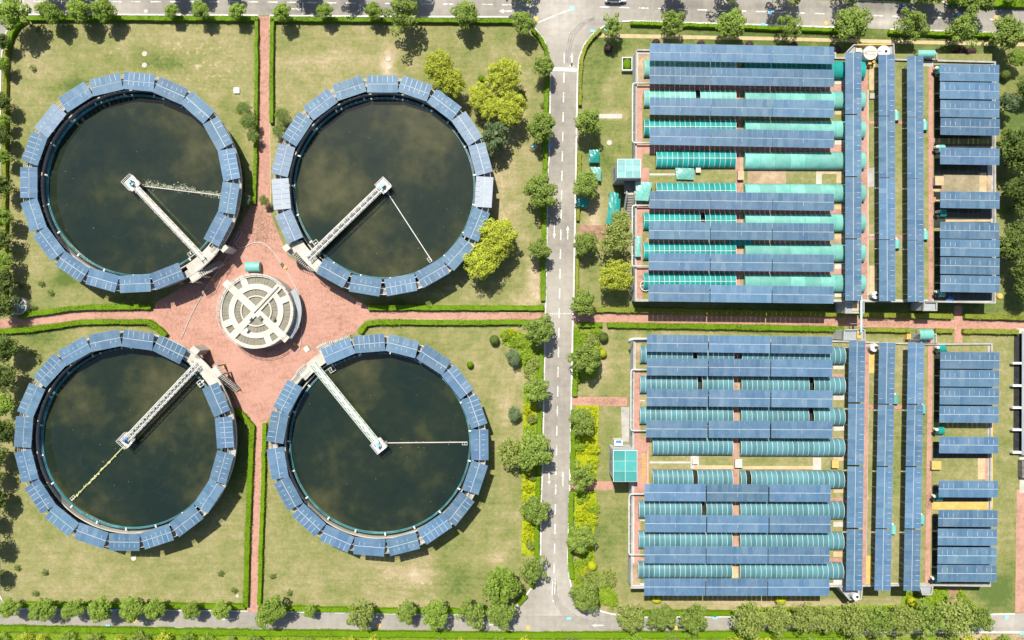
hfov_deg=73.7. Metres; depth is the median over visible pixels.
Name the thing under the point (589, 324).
hedge
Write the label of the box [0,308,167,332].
brick path
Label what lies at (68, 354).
solar table
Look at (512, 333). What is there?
shrub
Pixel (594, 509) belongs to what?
shrub
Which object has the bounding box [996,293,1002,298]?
lawn disc
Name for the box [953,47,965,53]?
round bush
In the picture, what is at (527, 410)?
shrub
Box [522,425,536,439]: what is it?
ground cover
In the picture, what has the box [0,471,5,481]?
tree
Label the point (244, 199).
tree
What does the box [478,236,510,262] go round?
tree
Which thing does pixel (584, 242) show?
tree
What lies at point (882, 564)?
solar table
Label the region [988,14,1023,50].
tree
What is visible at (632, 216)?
white pipe
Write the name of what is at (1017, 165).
tree
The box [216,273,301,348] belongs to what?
distribution chamber
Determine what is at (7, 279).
tree
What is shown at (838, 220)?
barrel cover
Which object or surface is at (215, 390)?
solar table
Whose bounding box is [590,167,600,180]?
teal shelter
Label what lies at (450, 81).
tree
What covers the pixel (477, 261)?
tree
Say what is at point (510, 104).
tree
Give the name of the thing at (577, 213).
hedge
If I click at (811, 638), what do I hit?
shrub
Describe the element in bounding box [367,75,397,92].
solar table
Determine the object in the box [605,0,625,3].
parked car
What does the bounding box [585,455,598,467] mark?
shrub
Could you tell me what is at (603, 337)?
round bush
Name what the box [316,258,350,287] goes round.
solar table
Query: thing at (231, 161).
solar table
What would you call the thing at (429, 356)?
solar table
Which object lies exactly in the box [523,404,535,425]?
ground cover
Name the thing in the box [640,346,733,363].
barrel cover
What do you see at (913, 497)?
solar table
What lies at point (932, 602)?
shrub
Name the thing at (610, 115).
concrete path
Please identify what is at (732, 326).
hedge
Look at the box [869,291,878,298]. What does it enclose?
round vessel
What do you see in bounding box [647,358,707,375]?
solar table
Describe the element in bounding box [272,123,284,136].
tree
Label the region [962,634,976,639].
shrub
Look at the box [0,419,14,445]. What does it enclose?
tree
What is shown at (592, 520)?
shrub
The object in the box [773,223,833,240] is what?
solar table
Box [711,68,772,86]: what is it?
solar table
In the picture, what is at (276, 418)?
solar table
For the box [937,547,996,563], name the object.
solar table
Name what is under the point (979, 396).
solar table
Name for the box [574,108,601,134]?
tree
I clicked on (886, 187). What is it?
solar table
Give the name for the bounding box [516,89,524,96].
round bush
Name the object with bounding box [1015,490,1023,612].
brick path
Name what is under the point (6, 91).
hedge
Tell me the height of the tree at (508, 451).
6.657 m
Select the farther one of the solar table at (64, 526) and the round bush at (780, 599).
the round bush at (780, 599)
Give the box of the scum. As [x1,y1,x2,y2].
[145,180,220,198]
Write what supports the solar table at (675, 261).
on the treatment block at (969, 178)
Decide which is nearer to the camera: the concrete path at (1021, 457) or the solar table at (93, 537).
the solar table at (93, 537)
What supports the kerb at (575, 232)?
on the lawn at (212, 64)
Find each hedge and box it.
[0,49,10,295]
[0,318,168,336]
[0,624,851,639]
[5,18,28,49]
[18,303,152,318]
[19,601,245,609]
[28,15,258,22]
[235,408,255,607]
[252,19,259,203]
[256,423,267,604]
[268,18,275,123]
[270,16,513,24]
[282,604,487,614]
[357,318,541,333]
[368,304,543,311]
[515,592,527,605]
[531,28,549,56]
[533,476,540,558]
[536,409,542,473]
[538,348,543,378]
[540,75,550,300]
[567,491,574,578]
[569,409,575,473]
[572,327,579,395]
[574,255,579,294]
[576,207,579,220]
[577,153,581,174]
[578,28,601,105]
[578,322,601,327]
[595,306,843,317]
[607,321,843,331]
[630,20,864,34]
[640,609,737,616]
[858,311,952,319]
[864,327,911,333]
[873,0,910,1]
[887,29,1023,39]
[933,328,954,333]
[948,0,1023,9]
[961,328,1018,334]
[963,313,1023,320]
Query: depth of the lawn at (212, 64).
133.33 m
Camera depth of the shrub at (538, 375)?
132.38 m
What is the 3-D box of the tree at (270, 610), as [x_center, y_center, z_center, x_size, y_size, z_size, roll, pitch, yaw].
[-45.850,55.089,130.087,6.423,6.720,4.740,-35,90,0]
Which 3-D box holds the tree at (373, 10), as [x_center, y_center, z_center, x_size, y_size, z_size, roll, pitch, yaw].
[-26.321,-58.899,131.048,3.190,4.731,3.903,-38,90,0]
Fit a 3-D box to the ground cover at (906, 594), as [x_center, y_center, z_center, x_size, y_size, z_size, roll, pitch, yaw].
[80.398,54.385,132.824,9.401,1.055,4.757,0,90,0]
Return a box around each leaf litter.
[155,278,234,361]
[239,191,280,259]
[289,280,362,331]
[590,395,628,405]
[691,317,1018,327]
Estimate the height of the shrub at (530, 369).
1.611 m
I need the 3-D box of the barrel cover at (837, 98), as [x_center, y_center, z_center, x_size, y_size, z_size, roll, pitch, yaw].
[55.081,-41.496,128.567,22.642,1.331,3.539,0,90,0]
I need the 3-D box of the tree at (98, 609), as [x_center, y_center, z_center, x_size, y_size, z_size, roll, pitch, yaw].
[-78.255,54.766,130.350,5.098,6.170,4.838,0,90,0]
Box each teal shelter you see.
[576,197,587,206]
[589,150,598,163]
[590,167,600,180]
[605,191,620,224]
[634,236,640,256]
[635,182,651,201]
[675,168,693,179]
[730,239,752,245]
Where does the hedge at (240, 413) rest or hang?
on the lawn at (212, 64)
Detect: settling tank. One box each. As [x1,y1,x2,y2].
[17,331,241,547]
[23,76,244,290]
[269,334,486,553]
[274,77,490,294]
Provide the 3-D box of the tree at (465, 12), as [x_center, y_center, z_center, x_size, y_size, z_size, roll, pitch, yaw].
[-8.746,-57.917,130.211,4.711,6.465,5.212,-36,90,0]
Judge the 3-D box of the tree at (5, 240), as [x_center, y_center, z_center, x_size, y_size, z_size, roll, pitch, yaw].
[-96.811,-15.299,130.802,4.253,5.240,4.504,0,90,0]
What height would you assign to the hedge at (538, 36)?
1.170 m
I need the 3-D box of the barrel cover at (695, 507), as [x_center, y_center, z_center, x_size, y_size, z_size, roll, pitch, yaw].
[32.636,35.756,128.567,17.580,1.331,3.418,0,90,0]
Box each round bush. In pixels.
[467,361,473,367]
[478,75,484,82]
[489,335,499,344]
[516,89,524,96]
[587,561,596,570]
[598,332,608,342]
[600,349,606,357]
[604,43,612,52]
[652,597,660,603]
[775,596,785,604]
[789,41,797,45]
[834,46,840,53]
[906,596,916,606]
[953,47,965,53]
[965,46,976,53]
[999,69,1011,79]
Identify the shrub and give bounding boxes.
[0,631,7,639]
[15,632,34,639]
[36,634,46,639]
[58,629,76,639]
[86,633,100,639]
[129,629,150,639]
[156,630,173,639]
[176,630,195,639]
[199,632,217,639]
[246,634,261,639]
[341,636,355,639]
[499,329,510,340]
[508,333,521,346]
[509,328,516,336]
[516,336,529,349]
[519,348,531,363]
[520,531,531,543]
[521,469,530,477]
[521,482,532,492]
[521,494,530,501]
[522,404,532,415]
[522,521,534,531]
[523,365,537,377]
[524,342,538,355]
[526,355,540,368]
[526,540,534,550]
[527,414,537,424]
[527,472,536,480]
[531,370,540,379]
[563,634,579,639]
[573,439,584,453]
[573,508,586,520]
[574,489,589,504]
[574,556,586,568]
[577,331,588,342]
[578,566,588,576]
[579,569,593,582]
[581,435,593,447]
[581,499,593,512]
[581,552,592,562]
[585,333,599,348]
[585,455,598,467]
[585,513,598,526]
[588,443,599,454]
[588,503,599,513]
[590,326,601,335]
[591,571,605,589]
[595,587,607,601]
[599,570,616,588]
[601,587,616,604]
[606,597,618,608]
[626,634,641,639]
[664,631,679,639]
[684,633,698,639]
[726,634,742,639]
[757,636,772,639]
[803,634,817,639]
[845,635,861,639]
[914,591,926,597]
[921,586,938,603]
[923,599,943,614]
[933,590,948,605]
[937,633,957,639]
[957,593,967,601]
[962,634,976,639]
[964,598,974,610]
[979,633,992,639]
[997,633,1011,639]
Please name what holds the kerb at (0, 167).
on the lawn at (212, 64)
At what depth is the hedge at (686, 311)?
132.52 m
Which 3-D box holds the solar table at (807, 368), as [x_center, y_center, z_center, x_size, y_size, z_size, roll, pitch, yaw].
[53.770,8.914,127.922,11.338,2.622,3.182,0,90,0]
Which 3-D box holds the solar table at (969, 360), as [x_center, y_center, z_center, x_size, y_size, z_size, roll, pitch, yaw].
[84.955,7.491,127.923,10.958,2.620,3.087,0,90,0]
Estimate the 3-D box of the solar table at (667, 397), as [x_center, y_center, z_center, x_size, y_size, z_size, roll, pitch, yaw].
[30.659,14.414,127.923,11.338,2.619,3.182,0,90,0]
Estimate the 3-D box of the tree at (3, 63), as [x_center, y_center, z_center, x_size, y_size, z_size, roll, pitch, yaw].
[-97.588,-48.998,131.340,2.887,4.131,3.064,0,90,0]
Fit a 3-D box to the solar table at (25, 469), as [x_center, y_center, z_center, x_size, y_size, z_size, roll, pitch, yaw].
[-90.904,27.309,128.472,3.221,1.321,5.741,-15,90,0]
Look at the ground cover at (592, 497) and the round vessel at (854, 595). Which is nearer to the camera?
the round vessel at (854, 595)
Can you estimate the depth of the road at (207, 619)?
133.32 m
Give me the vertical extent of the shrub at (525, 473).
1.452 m
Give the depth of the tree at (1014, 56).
129.89 m
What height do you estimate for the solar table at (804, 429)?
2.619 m
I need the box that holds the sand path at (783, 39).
[596,34,1023,45]
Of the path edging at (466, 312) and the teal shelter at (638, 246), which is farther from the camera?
the path edging at (466, 312)
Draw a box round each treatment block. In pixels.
[627,329,992,599]
[631,44,995,312]
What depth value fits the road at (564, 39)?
133.32 m
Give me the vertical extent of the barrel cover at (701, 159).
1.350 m
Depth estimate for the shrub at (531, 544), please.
132.24 m
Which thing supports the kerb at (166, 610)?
on the road at (207, 619)
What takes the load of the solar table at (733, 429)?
on the treatment block at (978, 466)
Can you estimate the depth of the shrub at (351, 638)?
131.97 m
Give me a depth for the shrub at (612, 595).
132.35 m
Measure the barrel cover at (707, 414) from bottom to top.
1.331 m
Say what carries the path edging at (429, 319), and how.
on the lawn at (212, 64)
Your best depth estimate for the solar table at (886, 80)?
126.63 m
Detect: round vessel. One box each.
[849,591,859,599]
[860,46,877,61]
[866,343,877,351]
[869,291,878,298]
[876,45,889,59]
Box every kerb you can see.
[0,26,9,602]
[20,608,246,611]
[28,14,258,15]
[47,625,1023,632]
[270,15,550,554]
[284,611,487,615]
[567,20,833,614]
[644,613,1014,617]
[857,0,916,3]
[890,28,992,32]
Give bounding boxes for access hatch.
[692,459,697,463]
[734,459,741,467]
[737,171,743,179]
[830,460,838,467]
[869,93,874,98]
[930,461,940,469]
[932,176,943,185]
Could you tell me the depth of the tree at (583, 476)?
128.25 m
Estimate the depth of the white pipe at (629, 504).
128.32 m
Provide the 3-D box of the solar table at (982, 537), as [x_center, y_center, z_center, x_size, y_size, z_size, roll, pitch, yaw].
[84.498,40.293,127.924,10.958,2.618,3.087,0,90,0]
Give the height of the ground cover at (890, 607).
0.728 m
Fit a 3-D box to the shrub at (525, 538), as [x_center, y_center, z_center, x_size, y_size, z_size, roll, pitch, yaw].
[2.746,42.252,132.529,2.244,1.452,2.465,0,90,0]
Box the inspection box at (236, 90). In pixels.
[234,88,239,93]
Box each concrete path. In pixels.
[599,114,621,117]
[621,407,628,441]
[1016,328,1023,492]
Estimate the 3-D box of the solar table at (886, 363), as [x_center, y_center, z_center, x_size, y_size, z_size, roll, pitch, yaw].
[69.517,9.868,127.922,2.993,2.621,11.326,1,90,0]
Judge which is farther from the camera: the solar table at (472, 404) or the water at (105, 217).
the water at (105, 217)
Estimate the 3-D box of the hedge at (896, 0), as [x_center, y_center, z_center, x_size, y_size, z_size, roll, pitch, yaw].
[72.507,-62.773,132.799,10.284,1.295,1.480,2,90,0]
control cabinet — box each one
[189,345,209,355]
[220,245,237,254]
[282,244,291,251]
[303,346,310,351]
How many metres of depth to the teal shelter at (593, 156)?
132.04 m
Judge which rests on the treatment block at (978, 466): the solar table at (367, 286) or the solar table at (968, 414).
the solar table at (968, 414)
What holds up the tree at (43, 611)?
on the lawn at (212, 64)
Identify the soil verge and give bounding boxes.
[960,634,1023,639]
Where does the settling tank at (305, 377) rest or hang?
on the lawn at (212, 64)
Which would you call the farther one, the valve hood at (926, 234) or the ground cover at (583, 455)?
the ground cover at (583, 455)
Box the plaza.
[154,204,373,422]
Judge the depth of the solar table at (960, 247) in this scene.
126.63 m
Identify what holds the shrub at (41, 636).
on the ground cover at (13, 636)
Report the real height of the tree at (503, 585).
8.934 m
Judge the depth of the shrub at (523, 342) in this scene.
132.41 m
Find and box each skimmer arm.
[70,446,125,500]
[140,184,220,197]
[384,441,466,444]
[386,191,431,262]
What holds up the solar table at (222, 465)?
on the settling tank at (207, 373)
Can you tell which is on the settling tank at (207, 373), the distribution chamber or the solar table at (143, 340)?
the solar table at (143, 340)
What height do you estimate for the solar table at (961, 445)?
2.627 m
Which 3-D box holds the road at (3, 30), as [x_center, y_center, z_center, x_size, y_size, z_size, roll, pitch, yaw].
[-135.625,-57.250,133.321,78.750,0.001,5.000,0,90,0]
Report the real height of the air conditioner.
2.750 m
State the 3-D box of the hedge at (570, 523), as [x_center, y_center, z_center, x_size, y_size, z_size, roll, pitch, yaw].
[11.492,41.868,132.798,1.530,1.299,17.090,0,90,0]
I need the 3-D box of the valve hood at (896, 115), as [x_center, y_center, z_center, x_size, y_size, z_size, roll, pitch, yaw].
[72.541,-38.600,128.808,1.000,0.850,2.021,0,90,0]
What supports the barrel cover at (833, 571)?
on the treatment block at (978, 466)
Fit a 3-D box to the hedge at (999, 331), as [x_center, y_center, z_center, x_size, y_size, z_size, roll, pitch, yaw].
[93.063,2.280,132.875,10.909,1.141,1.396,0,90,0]
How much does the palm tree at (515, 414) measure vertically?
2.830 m
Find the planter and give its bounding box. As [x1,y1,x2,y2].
[621,57,631,71]
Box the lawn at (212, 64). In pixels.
[0,0,1023,638]
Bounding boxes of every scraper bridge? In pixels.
[116,362,201,449]
[121,174,206,260]
[305,177,391,260]
[310,362,386,454]
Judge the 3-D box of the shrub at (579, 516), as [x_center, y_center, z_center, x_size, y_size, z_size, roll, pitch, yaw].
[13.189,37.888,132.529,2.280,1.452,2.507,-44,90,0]
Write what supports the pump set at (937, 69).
on the treatment block at (969, 178)
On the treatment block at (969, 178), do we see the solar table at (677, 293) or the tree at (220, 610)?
the solar table at (677, 293)
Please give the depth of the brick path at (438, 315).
133.32 m
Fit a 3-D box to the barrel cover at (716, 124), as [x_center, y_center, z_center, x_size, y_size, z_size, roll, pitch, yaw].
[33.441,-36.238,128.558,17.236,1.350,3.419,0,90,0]
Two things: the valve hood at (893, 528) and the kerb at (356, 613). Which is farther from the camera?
the kerb at (356, 613)
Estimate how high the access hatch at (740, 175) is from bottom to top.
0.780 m
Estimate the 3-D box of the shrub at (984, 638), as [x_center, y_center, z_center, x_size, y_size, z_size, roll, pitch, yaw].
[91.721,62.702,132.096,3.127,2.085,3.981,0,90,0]
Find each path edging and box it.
[257,16,258,204]
[269,16,270,204]
[384,311,539,312]
[384,318,466,319]
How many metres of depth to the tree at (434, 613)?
128.34 m
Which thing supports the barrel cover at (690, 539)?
on the treatment block at (978, 466)
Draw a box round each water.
[44,348,220,527]
[49,96,225,274]
[291,353,469,531]
[295,99,474,277]
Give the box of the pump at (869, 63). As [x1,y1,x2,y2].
[865,60,874,67]
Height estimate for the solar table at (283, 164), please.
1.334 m
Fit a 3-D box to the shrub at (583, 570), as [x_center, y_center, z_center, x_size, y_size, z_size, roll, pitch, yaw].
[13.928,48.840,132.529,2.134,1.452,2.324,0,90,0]
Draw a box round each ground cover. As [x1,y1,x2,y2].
[0,633,1018,639]
[501,329,538,378]
[521,521,534,555]
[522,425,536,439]
[522,464,535,505]
[523,384,535,404]
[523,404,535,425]
[572,563,617,604]
[575,405,598,480]
[575,491,597,563]
[578,330,601,383]
[742,605,984,615]
[901,587,948,609]
[957,586,980,609]
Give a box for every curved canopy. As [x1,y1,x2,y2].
[245,262,260,271]
[905,329,933,339]
[912,50,935,59]
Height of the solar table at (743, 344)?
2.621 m
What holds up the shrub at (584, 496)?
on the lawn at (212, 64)
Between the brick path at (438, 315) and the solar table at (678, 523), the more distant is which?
the brick path at (438, 315)
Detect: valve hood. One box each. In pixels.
[890,523,895,533]
[894,110,898,120]
[894,238,899,247]
[894,393,897,403]
[919,513,924,523]
[920,404,925,413]
[923,119,927,129]
[924,229,928,239]
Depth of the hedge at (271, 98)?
132.52 m
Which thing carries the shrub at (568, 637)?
on the ground cover at (13, 636)
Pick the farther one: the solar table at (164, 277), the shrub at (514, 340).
the shrub at (514, 340)
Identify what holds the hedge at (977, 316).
on the lawn at (212, 64)
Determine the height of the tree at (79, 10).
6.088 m
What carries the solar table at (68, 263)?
on the settling tank at (193, 267)
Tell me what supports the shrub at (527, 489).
on the ground cover at (532, 492)
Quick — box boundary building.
[1009,331,1023,477]
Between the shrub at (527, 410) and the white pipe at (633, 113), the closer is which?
the white pipe at (633, 113)
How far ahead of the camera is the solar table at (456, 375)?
127.83 m
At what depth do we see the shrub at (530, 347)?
132.37 m
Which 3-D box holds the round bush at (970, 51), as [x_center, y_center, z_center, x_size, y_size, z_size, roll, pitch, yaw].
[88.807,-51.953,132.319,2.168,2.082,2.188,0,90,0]
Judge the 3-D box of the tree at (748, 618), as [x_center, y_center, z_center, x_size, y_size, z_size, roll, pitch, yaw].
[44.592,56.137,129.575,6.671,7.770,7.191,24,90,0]
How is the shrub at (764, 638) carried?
on the ground cover at (13, 636)
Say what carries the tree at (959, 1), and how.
on the lawn at (212, 64)
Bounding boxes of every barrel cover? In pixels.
[638,500,732,517]
[638,530,732,548]
[638,561,732,577]
[639,376,733,393]
[639,407,733,424]
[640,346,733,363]
[643,90,735,107]
[643,119,735,137]
[643,212,735,230]
[643,242,735,260]
[643,273,735,290]
[644,60,736,77]
[652,437,733,454]
[652,469,732,487]
[655,150,735,168]
[656,183,735,200]
[738,561,843,579]
[739,470,844,488]
[739,501,844,519]
[739,531,843,549]
[740,346,845,364]
[740,376,845,394]
[740,407,845,425]
[740,438,844,456]
[743,91,865,109]
[743,120,865,139]
[743,213,865,232]
[744,61,865,79]
[744,151,865,170]
[744,184,865,202]
[744,243,865,262]
[744,274,865,292]
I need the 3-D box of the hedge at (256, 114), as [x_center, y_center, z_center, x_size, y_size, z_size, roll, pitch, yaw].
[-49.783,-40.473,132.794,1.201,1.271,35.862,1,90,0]
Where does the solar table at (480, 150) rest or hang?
on the settling tank at (303, 246)
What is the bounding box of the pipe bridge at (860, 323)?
[848,295,861,334]
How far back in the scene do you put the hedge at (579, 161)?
132.52 m
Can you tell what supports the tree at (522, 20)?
on the lawn at (212, 64)
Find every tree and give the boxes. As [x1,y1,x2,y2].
[0,0,31,30]
[0,33,11,49]
[0,57,11,71]
[0,91,12,110]
[0,114,13,128]
[0,126,12,144]
[0,149,12,164]
[0,174,15,198]
[0,206,16,226]
[0,228,14,249]
[0,250,15,273]
[0,267,17,294]
[0,290,19,317]
[0,334,21,363]
[0,363,18,392]
[0,392,17,415]
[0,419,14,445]
[0,447,9,468]
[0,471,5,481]
[0,490,9,509]
[0,597,22,618]
[27,597,56,621]
[34,0,64,23]
[60,598,85,619]
[66,0,92,23]
[87,595,112,622]
[90,0,117,23]
[119,595,146,623]
[143,597,166,619]
[164,3,179,18]
[181,600,200,619]
[191,0,209,20]
[211,599,231,620]
[228,3,246,19]
[235,101,252,117]
[238,112,257,129]
[240,192,250,206]
[247,129,259,142]
[254,594,286,628]
[259,195,269,205]
[272,2,290,21]
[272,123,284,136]
[274,108,290,125]
[303,603,315,617]
[316,2,333,18]
[346,598,373,630]
[363,1,382,20]
[382,0,419,36]
[395,599,416,624]
[420,598,447,632]
[424,48,454,82]
[432,66,467,97]
[450,0,479,30]
[455,596,484,629]
[462,242,499,279]
[468,81,492,110]
[478,217,518,251]
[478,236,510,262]
[479,94,500,121]
[480,121,509,155]
[482,565,522,604]
[483,57,521,95]
[485,599,517,630]
[494,89,527,126]
[497,437,527,468]
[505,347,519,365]
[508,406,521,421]
[512,11,536,35]
[517,430,552,471]
[519,495,550,525]
[519,555,546,584]
[522,174,558,208]
[522,313,554,345]
[522,373,548,403]
[525,112,555,143]
[527,237,551,258]
[531,55,553,78]
[565,523,596,553]
[566,341,600,373]
[568,407,596,436]
[568,459,595,492]
[568,577,598,612]
[569,289,594,315]
[572,169,598,199]
[573,231,598,255]
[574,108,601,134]
[598,219,633,255]
[598,258,634,291]
[603,12,621,39]
[611,209,630,229]
[615,603,644,633]
[646,603,676,629]
[661,10,684,35]
[679,602,708,636]
[715,7,746,38]
[731,600,768,639]
[762,602,792,637]
[772,0,800,5]
[776,14,802,41]
[790,601,818,635]
[814,604,843,634]
[834,5,873,41]
[836,602,871,637]
[839,0,857,6]
[863,603,896,637]
[888,604,922,636]
[893,7,930,41]
[911,597,944,636]
[913,0,926,5]
[923,0,942,4]
[934,594,976,635]
[944,12,978,48]
[947,0,964,7]
[961,0,995,13]
[967,604,994,631]
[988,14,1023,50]
[996,92,1021,112]
[996,125,1023,161]
[999,229,1023,264]
[1002,219,1023,249]
[1003,174,1023,204]
[1005,154,1023,173]
[1006,50,1023,65]
[1009,260,1023,281]
[1010,197,1023,217]
[1010,279,1023,303]
[1015,75,1023,96]
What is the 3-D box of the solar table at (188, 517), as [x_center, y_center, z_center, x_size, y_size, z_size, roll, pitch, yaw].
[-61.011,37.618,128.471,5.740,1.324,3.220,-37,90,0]
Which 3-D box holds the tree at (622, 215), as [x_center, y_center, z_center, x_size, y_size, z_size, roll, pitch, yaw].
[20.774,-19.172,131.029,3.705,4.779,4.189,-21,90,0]
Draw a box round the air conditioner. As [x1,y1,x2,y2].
[612,438,622,445]
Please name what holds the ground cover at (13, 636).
on the lawn at (212, 64)
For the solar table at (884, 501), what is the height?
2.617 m
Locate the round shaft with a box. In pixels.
[10,297,30,314]
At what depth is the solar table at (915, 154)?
126.63 m
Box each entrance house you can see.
[609,444,636,481]
[612,159,640,215]
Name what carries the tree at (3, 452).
on the lawn at (212, 64)
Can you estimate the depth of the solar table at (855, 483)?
126.63 m
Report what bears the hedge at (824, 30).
on the lawn at (212, 64)
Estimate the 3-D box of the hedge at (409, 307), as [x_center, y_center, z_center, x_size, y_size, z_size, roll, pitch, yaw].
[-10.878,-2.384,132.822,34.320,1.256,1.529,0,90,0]
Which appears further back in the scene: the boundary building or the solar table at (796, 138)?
the boundary building
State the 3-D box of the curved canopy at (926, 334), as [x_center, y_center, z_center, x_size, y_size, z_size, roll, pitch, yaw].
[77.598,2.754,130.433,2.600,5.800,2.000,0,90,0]
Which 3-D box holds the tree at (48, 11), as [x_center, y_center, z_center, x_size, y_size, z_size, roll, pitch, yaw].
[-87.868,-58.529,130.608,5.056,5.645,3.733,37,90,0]
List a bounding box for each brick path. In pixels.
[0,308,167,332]
[248,419,261,611]
[259,16,269,204]
[358,312,544,319]
[570,481,612,489]
[572,397,626,405]
[574,312,1023,329]
[954,306,962,341]
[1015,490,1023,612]
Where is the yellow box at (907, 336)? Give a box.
[904,334,910,338]
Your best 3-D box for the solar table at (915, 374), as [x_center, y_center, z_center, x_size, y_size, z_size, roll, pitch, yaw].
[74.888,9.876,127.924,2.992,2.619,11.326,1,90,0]
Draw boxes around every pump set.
[928,574,940,583]
[929,493,942,501]
[931,66,939,75]
[931,426,944,434]
[932,145,945,153]
[932,289,945,297]
[932,345,945,352]
[933,209,946,217]
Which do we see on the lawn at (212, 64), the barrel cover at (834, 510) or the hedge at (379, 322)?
the hedge at (379, 322)
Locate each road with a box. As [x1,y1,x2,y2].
[0,0,1023,31]
[0,22,6,33]
[0,608,1023,631]
[22,1,1018,628]
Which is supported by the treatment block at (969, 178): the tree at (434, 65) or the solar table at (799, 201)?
the solar table at (799, 201)
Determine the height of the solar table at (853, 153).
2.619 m
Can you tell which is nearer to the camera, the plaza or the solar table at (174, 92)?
the solar table at (174, 92)
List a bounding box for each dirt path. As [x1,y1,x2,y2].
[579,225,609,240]
[949,588,957,604]
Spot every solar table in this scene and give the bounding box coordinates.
[14,416,33,447]
[14,449,38,482]
[17,383,44,416]
[20,167,38,197]
[21,198,45,231]
[22,131,47,165]
[24,479,55,513]
[33,226,64,260]
[33,354,65,387]
[34,104,65,136]
[45,505,78,536]
[56,251,89,281]
[57,336,91,365]
[59,82,92,111]
[74,523,107,548]
[85,268,118,291]
[88,329,121,351]
[89,73,122,95]
[109,533,139,550]
[119,274,150,292]
[122,329,153,349]
[123,72,154,91]
[140,524,173,548]
[150,263,184,289]
[152,335,186,363]
[153,77,187,103]
[169,505,203,536]
[181,91,213,123]
[194,479,223,513]
[202,382,229,416]
[203,116,232,150]
[204,212,232,246]
[209,450,233,483]
[215,417,233,447]
[218,148,239,180]
[218,182,239,213]
[266,411,288,443]
[267,447,287,479]
[271,143,294,176]
[271,178,290,209]
[273,380,302,413]
[274,476,302,510]
[275,209,302,243]
[282,112,312,145]
[292,503,325,535]
[303,88,337,119]
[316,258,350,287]
[320,525,353,552]
[321,338,354,364]
[332,75,365,100]
[349,275,381,295]
[353,334,384,352]
[353,537,384,555]
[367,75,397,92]
[384,274,416,295]
[385,334,418,357]
[386,532,419,555]
[398,75,431,101]
[415,258,449,287]
[416,344,450,374]
[417,513,451,543]
[427,89,461,119]
[441,237,473,269]
[441,365,473,398]
[442,492,473,525]
[451,111,481,145]
[461,394,486,428]
[462,461,487,494]
[463,207,489,241]
[468,142,492,175]
[471,429,487,459]
[474,176,492,207]
[644,484,705,500]
[644,546,705,562]
[644,578,704,595]
[645,515,705,531]
[646,420,706,437]
[647,334,707,351]
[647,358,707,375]
[647,389,707,406]
[648,284,709,301]
[649,191,710,208]
[649,222,709,239]
[649,253,709,270]
[650,43,710,61]
[650,67,710,85]
[650,97,710,115]
[650,127,710,145]
[706,546,767,563]
[706,578,766,595]
[707,484,767,501]
[707,515,768,532]
[709,335,769,352]
[709,359,769,375]
[709,389,769,406]
[709,421,769,437]
[710,254,771,270]
[710,285,771,302]
[711,44,772,62]
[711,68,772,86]
[711,98,772,116]
[711,129,772,146]
[711,192,771,209]
[711,222,771,239]
[768,546,829,563]
[768,579,828,595]
[769,484,830,501]
[770,515,830,532]
[771,336,832,353]
[771,359,832,376]
[771,390,832,407]
[771,421,832,437]
[772,46,833,63]
[772,254,833,271]
[772,286,833,303]
[773,69,833,87]
[773,99,833,117]
[773,130,833,147]
[773,193,833,210]
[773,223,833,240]
[842,53,861,113]
[842,115,861,175]
[842,239,861,300]
[843,177,861,237]
[843,529,862,590]
[844,404,864,464]
[844,466,863,527]
[845,341,864,401]
[871,529,891,590]
[872,467,892,527]
[873,405,893,465]
[874,343,894,403]
[875,54,894,115]
[875,116,894,177]
[875,178,894,238]
[875,240,894,300]
[899,529,920,590]
[900,467,921,528]
[901,405,922,465]
[902,56,922,116]
[903,117,923,177]
[903,179,923,239]
[903,240,923,301]
[903,343,923,403]
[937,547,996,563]
[937,564,996,581]
[938,480,997,497]
[938,510,997,526]
[938,529,996,545]
[939,64,998,81]
[939,82,998,99]
[939,406,998,422]
[939,437,997,453]
[940,100,999,117]
[940,118,999,135]
[940,147,999,164]
[940,191,999,208]
[940,222,998,238]
[940,239,999,256]
[940,257,999,274]
[940,275,999,292]
[940,352,999,368]
[940,370,998,386]
[940,388,998,404]
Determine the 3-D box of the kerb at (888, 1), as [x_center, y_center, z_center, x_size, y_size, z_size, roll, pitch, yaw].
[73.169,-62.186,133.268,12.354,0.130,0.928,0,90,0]
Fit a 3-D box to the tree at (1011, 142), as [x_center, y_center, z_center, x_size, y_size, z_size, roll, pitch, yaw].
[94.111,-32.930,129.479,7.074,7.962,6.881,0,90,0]
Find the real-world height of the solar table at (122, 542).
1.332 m
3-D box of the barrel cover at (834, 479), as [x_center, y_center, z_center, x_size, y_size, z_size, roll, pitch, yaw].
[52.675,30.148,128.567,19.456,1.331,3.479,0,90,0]
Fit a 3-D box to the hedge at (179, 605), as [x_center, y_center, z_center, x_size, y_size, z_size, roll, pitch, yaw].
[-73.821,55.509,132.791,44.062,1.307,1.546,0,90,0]
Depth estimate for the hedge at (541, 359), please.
132.52 m
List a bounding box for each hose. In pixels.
[181,231,281,338]
[285,269,302,350]
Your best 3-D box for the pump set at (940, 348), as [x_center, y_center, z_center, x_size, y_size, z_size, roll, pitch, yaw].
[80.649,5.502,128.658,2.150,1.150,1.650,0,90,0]
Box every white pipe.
[628,338,646,342]
[628,493,644,555]
[630,369,646,431]
[631,205,648,266]
[632,82,649,143]
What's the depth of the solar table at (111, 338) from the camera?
127.83 m
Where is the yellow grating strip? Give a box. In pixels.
[642,454,644,480]
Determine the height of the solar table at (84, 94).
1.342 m

